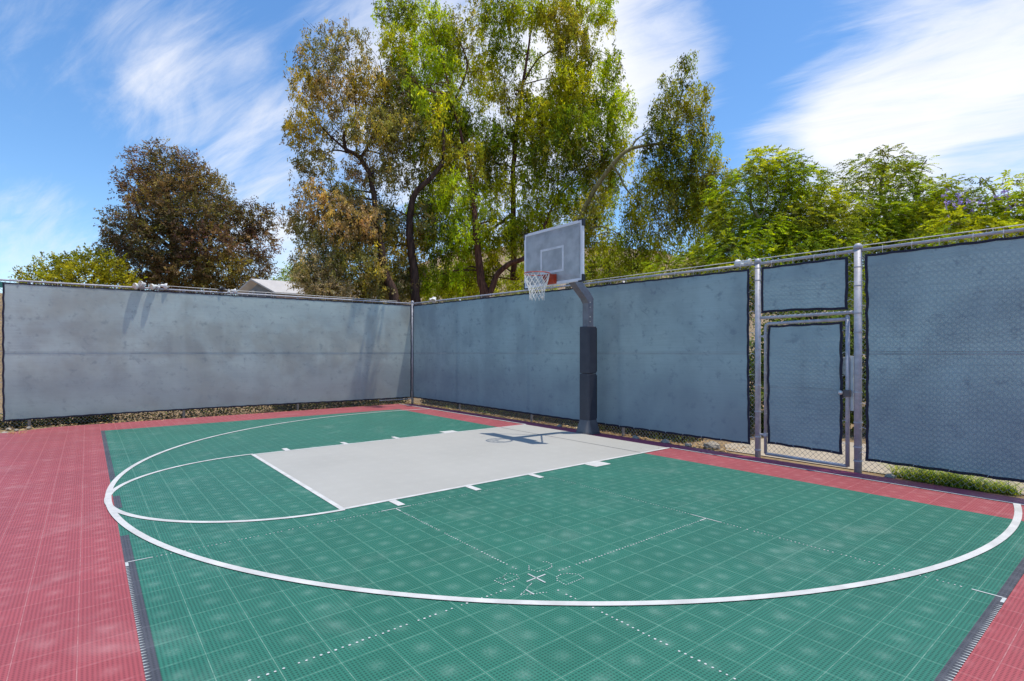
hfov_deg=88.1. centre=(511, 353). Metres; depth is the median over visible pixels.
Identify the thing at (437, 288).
shrub
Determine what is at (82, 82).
sky
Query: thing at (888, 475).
rock
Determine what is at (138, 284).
floodlight
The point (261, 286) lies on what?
house
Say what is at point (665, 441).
rock
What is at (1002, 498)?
court edge
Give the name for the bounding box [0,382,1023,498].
ground
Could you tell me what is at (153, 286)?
floodlight
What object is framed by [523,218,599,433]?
basketball hoop
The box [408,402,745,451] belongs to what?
leaf litter
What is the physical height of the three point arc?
0.001 m
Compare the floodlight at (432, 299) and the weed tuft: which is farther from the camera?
the floodlight at (432, 299)
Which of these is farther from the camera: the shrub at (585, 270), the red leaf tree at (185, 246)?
the red leaf tree at (185, 246)
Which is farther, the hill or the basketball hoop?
the hill
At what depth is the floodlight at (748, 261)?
8.18 m
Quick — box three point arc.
[105,409,1021,605]
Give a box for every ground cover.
[0,398,409,428]
[420,399,702,442]
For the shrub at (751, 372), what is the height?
3.019 m
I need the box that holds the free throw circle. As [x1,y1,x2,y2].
[104,454,344,522]
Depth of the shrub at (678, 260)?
16.36 m
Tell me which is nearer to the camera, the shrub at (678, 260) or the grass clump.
the grass clump
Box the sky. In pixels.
[0,0,1023,294]
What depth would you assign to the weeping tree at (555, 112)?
24.30 m
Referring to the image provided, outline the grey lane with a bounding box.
[255,425,666,507]
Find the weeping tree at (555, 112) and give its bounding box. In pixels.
[370,0,640,303]
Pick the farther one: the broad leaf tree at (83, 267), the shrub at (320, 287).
the broad leaf tree at (83, 267)
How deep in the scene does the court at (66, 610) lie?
4.02 m
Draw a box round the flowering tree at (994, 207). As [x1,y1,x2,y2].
[909,169,1023,247]
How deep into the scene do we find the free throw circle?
4.96 m
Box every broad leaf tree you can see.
[8,242,147,288]
[270,262,312,281]
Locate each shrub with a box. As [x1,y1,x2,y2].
[285,241,359,301]
[334,275,410,304]
[421,257,475,303]
[494,252,557,296]
[584,240,659,285]
[638,233,737,279]
[749,298,865,434]
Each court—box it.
[0,404,1023,680]
[105,409,1023,680]
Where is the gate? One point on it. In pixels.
(807, 367)
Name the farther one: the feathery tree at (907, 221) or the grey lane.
the feathery tree at (907, 221)
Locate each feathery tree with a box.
[676,144,894,327]
[824,143,986,334]
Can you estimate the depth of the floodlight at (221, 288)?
13.48 m
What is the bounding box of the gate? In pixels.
[759,315,853,467]
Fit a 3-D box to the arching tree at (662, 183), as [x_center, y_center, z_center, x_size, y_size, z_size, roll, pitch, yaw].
[5.228,-4.902,20.596,6.889,13.113,2.842,0,0,6]
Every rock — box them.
[661,439,669,443]
[703,441,719,449]
[884,473,896,478]
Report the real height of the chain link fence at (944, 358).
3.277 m
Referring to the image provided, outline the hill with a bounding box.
[387,246,865,370]
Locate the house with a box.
[237,279,373,299]
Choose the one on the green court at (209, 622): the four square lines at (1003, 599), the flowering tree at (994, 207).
the four square lines at (1003, 599)
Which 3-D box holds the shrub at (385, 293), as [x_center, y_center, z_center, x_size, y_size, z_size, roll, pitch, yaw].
[-6.865,-1.302,25.732,4.659,5.909,2.506,0,0,-4]
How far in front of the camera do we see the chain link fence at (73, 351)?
12.93 m
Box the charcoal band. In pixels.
[101,430,1023,680]
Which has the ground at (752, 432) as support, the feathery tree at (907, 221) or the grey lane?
the feathery tree at (907, 221)
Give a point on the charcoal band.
(1005, 590)
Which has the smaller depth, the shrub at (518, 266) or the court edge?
the court edge
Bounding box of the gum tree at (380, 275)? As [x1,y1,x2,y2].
[279,16,444,304]
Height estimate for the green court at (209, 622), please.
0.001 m
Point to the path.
(820, 456)
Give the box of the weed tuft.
[649,435,686,442]
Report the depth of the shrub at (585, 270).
27.21 m
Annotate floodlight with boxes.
[132,281,145,288]
[149,283,169,289]
[218,286,237,292]
[429,297,435,302]
[734,258,753,265]
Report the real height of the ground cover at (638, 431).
0.523 m
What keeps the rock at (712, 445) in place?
on the ground at (752, 432)
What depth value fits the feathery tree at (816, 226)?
13.03 m
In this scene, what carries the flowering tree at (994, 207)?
on the ground at (752, 432)
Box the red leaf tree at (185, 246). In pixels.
[91,136,285,294]
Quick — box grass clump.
[861,457,1023,494]
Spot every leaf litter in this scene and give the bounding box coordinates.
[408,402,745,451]
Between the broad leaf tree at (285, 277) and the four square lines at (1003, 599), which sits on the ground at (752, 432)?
the broad leaf tree at (285, 277)
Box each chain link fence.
[0,279,411,426]
[411,224,1023,495]
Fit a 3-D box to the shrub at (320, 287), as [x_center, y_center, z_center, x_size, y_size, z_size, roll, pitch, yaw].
[-7.609,-1.445,21.290,2.924,6.190,2.322,0,0,-20]
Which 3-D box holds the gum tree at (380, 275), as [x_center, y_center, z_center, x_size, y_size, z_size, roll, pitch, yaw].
[-6.312,-6.510,23.122,7.012,16.369,4.584,0,0,-39]
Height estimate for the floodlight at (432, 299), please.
0.184 m
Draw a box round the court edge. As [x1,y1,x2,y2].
[402,404,1023,505]
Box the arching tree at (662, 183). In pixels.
[565,49,736,288]
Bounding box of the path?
[725,438,1023,494]
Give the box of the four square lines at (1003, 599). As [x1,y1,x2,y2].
[125,477,1006,680]

